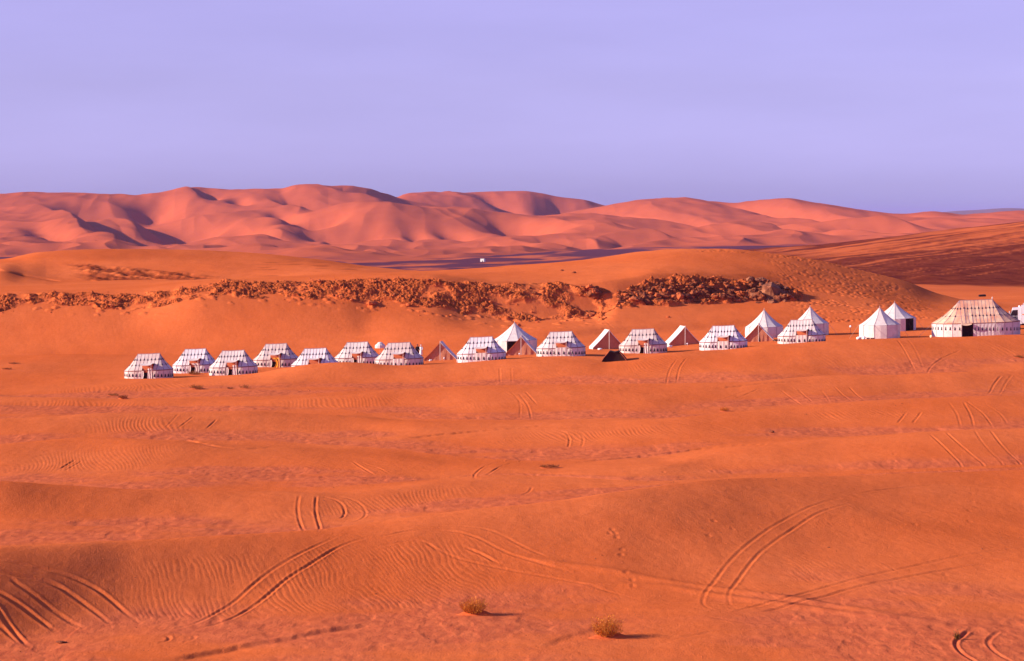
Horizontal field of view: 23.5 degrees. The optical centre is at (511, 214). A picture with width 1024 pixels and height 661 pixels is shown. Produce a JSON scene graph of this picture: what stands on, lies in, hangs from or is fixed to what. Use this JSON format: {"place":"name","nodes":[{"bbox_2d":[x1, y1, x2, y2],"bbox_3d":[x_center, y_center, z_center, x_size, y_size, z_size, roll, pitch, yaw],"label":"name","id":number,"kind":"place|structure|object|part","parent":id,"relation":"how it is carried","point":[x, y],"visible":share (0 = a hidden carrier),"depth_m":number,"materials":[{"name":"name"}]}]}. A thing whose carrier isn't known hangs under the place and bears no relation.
{"place":"outdoors","nodes":[
{"label":"outdoors","id":0,"kind":"place"},
{"bbox_2d":[0,221,1023,660],"bbox_3d":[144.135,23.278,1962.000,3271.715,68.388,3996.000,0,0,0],"label":"ground","id":1,"kind":"structure","parent":0,"point":[888,493],"depth_m":232.74,"materials":[{"name":"orange sand"}]},
{"bbox_2d":[118,395,128,398],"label":"desert bush","id":2,"kind":"object","parent":1,"relation":"on","point":[122,397],"visible":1,"depth_m":320.12,"materials":[{"name":"brown plant"}]},
{"bbox_2d":[124,353,172,378],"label":"pavilion tent","id":3,"kind":"object","parent":1,"relation":"on","point":[149,366],"visible":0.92,"depth_m":359.78,"materials":[{"name":"fabric"}]},
{"bbox_2d":[172,348,214,372],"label":"pavilion tent","id":4,"kind":"object","parent":1,"relation":"on","point":[201,359],"visible":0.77,"depth_m":370.69,"materials":[{"name":"fabric"}]},
{"bbox_2d":[187,370,203,374],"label":"desert bush","id":5,"kind":"object","parent":1,"relation":"on","point":[196,373],"visible":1,"depth_m":365.78,"materials":[{"name":"brown plant"}]},
{"bbox_2d":[189,384,205,389],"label":"desert bush","id":6,"kind":"object","parent":1,"relation":"on","point":[196,387],"visible":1,"depth_m":332.75,"materials":[{"name":"brown plant"}]},
{"bbox_2d":[208,350,257,375],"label":"pavilion tent","id":7,"kind":"object","parent":1,"relation":"on","point":[234,362],"visible":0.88,"depth_m":362.23,"materials":[{"name":"white fabric"}]},
{"bbox_2d":[238,384,248,388],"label":"desert bush","id":8,"kind":"object","parent":1,"relation":"on","point":[244,387],"visible":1,"depth_m":333.78,"materials":[{"name":"brown plant"}]},
{"bbox_2d":[253,343,297,366],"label":"pavilion tent","id":9,"kind":"object","parent":1,"relation":"on","point":[278,355],"visible":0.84,"depth_m":380.15,"materials":[{"name":"fabric"}]},
{"bbox_2d":[1,276,618,322],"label":"rock rubble","id":10,"kind":"object","parent":1,"relation":"on","point":[290,284],"visible":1,"depth_m":443.81,"materials":[{"name":"brown stone"}]},
{"bbox_2d":[291,348,337,366],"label":"pavilion tent","id":11,"kind":"object","parent":1,"relation":"on","point":[307,356],"visible":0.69,"depth_m":366.41,"materials":[{"name":"fabric"}]},
{"bbox_2d":[335,341,378,363],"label":"pavilion tent","id":12,"kind":"object","parent":1,"relation":"on","point":[360,352],"visible":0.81,"depth_m":385.17,"materials":[{"name":"white fabric"}]},
{"bbox_2d":[366,301,376,304],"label":"boulder","id":13,"kind":"object","parent":1,"relation":"on","point":[372,303],"visible":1,"depth_m":440.26,"materials":[{"name":"brown stone"}]},
{"bbox_2d":[375,342,384,347],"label":"parasol","id":14,"kind":"object","parent":1,"relation":"on","point":[379,345],"visible":0.95,"depth_m":396.61,"materials":[{"name":"white fabric"}]},
{"bbox_2d":[374,342,423,364],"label":"pavilion tent","id":15,"kind":"object","parent":1,"relation":"on","point":[403,353],"visible":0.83,"depth_m":363.50,"materials":[{"name":"fabric"}]},
{"bbox_2d":[424,341,456,360],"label":"ridge tent","id":16,"kind":"object","parent":1,"relation":"on","point":[441,350],"visible":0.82,"depth_m":375.32,"materials":[{"name":"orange fabric"}]},
{"bbox_2d":[456,596,497,615],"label":"desert bush","id":17,"kind":"object","parent":1,"relation":"on","point":[471,609],"visible":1,"depth_m":146.83,"materials":[{"name":"brown plant"}]},
{"bbox_2d":[456,336,505,362],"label":"pavilion tent","id":18,"kind":"object","parent":1,"relation":"on","point":[474,349],"visible":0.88,"depth_m":364.65,"materials":[{"name":"fabric"}]},
{"bbox_2d":[0,390,1019,659],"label":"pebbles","id":19,"kind":"object","parent":1,"relation":"on","point":[426,616],"visible":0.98,"depth_m":159.63,"materials":[{"name":"brown stone"}]},
{"bbox_2d":[495,321,540,351],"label":"peaked tent","id":20,"kind":"object","parent":1,"relation":"on","point":[506,340],"visible":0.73,"depth_m":389.29,"materials":[{"name":"white fabric"}]},
{"bbox_2d":[506,335,536,355],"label":"ridge tent","id":21,"kind":"object","parent":1,"relation":"on","point":[522,345],"visible":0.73,"depth_m":377.72,"materials":[{"name":"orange fabric"}]},
{"bbox_2d":[540,463,562,468],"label":"desert bush","id":22,"kind":"object","parent":1,"relation":"on","point":[550,466],"visible":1,"depth_m":230.17,"materials":[{"name":"brown plant"}]},
{"bbox_2d":[536,331,585,355],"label":"pavilion tent","id":23,"kind":"object","parent":1,"relation":"on","point":[565,343],"visible":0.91,"depth_m":367.00,"materials":[{"name":"white fabric"}]},
{"bbox_2d":[585,310,595,316],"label":"rock outcrop","id":24,"kind":"object","parent":1,"relation":"on","point":[590,313],"visible":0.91,"depth_m":447.11,"materials":[{"name":"brown stone"}]},
{"bbox_2d":[586,284,601,299],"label":"rock outcrop","id":25,"kind":"object","parent":1,"relation":"on","point":[594,292],"visible":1,"depth_m":450.83,"materials":[{"name":"brown stone"}]},
{"bbox_2d":[589,329,620,348],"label":"ridge tent","id":26,"kind":"object","parent":1,"relation":"on","point":[606,339],"visible":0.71,"depth_m":384.93,"materials":[{"name":"white fabric"}]},
{"bbox_2d":[588,614,635,638],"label":"desert bush","id":27,"kind":"object","parent":1,"relation":"on","point":[607,631],"visible":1,"depth_m":139.12,"materials":[{"name":"brown plant"}]},
{"bbox_2d":[601,350,626,361],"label":"nomad tent","id":28,"kind":"object","parent":1,"relation":"on","point":[612,356],"visible":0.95,"depth_m":355.90,"materials":[{"name":"black fabric"}]},
{"bbox_2d":[619,328,666,352],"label":"pavilion tent","id":29,"kind":"object","parent":1,"relation":"on","point":[651,340],"visible":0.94,"depth_m":373.02,"materials":[{"name":"fabric"}]},
{"bbox_2d":[616,275,747,304],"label":"rock outcrop","id":30,"kind":"object","parent":1,"relation":"on","point":[705,291],"visible":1,"depth_m":455.84,"materials":[{"name":"brown stone"}]},
{"bbox_2d":[665,325,698,345],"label":"ridge tent","id":31,"kind":"object","parent":1,"relation":"on","point":[681,335],"visible":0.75,"depth_m":388.53,"materials":[{"name":"white fabric"}]},
{"bbox_2d":[699,325,747,349],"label":"pavilion tent","id":32,"kind":"object","parent":1,"relation":"on","point":[724,337],"visible":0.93,"depth_m":373.14,"materials":[{"name":"fabric"}]},
{"bbox_2d":[719,407,728,411],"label":"desert bush","id":33,"kind":"object","parent":1,"relation":"on","point":[724,409],"visible":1,"depth_m":290.78,"materials":[{"name":"brown plant"}]},
{"bbox_2d":[745,323,774,341],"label":"ridge tent","id":34,"kind":"object","parent":1,"relation":"on","point":[758,333],"visible":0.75,"depth_m":386.10,"materials":[{"name":"orange fabric"}]},
{"bbox_2d":[740,310,784,337],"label":"bell tent","id":35,"kind":"object","parent":1,"relation":"on","point":[768,323],"visible":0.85,"depth_m":397.88,"materials":[{"name":"white fabric"}]},
{"bbox_2d":[745,276,793,302],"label":"rock outcrop","id":36,"kind":"object","parent":1,"relation":"on","point":[773,292],"visible":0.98,"depth_m":460.19,"materials":[{"name":"brown stone"}]},
{"bbox_2d":[777,319,825,343],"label":"pavilion tent","id":37,"kind":"object","parent":1,"relation":"on","point":[801,331],"visible":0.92,"depth_m":377.95,"materials":[{"name":"white fabric"}]},
{"bbox_2d":[798,307,836,334],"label":"bell tent","id":38,"kind":"object","parent":1,"relation":"on","point":[818,320],"visible":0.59,"depth_m":403.07,"materials":[{"name":"white fabric"}]},
{"bbox_2d":[850,306,908,338],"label":"bell tent","id":39,"kind":"object","parent":1,"relation":"on","point":[879,323],"visible":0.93,"depth_m":384.21,"materials":[{"name":"white fabric"}]},
{"bbox_2d":[885,302,923,330],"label":"bell tent","id":40,"kind":"object","parent":1,"relation":"on","point":[906,321],"visible":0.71,"depth_m":407.31,"materials":[{"name":"white fabric"}]},
{"bbox_2d":[952,629,960,639],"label":"desert plant","id":41,"kind":"object","parent":1,"relation":"on","point":[956,636],"visible":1,"depth_m":138.75,"materials":[{"name":"brown plant"}]},
{"bbox_2d":[931,297,1023,336],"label":"marquee","id":42,"kind":"object","parent":1,"relation":"on","point":[968,318],"visible":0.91,"depth_m":385.05,"materials":[{"name":"beige fabric"}]},
{"bbox_2d":[1009,305,1023,324],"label":"camper truck","id":43,"kind":"object","parent":1,"relation":"on","point":[1017,312],"visible":0.38,"depth_m":406.54,"materials":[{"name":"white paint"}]},
{"label":"side window","id":44,"kind":"part","parent":43,"relation":"part of","materials":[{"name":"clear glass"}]},
{"bbox_2d":[0,184,1023,261],"bbox_3d":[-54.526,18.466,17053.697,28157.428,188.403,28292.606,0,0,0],"label":"distant dunes","id":45,"kind":"structure","parent":0,"point":[343,223],"depth_m":4996.94,"materials":[{"name":"orange sand"}]},
{"bbox_2d":[0,0,1023,213],"label":"sky","id":46,"kind":"structure","parent":0,"point":[886,106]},
{"bbox_2d":[947,208,1023,214],"bbox_3d":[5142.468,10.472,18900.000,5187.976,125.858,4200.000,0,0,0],"label":"mesa","id":47,"kind":"structure","parent":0,"point":[983,211],"depth_m":17858.15,"materials":[{"name":"brown sand"}]}
]}

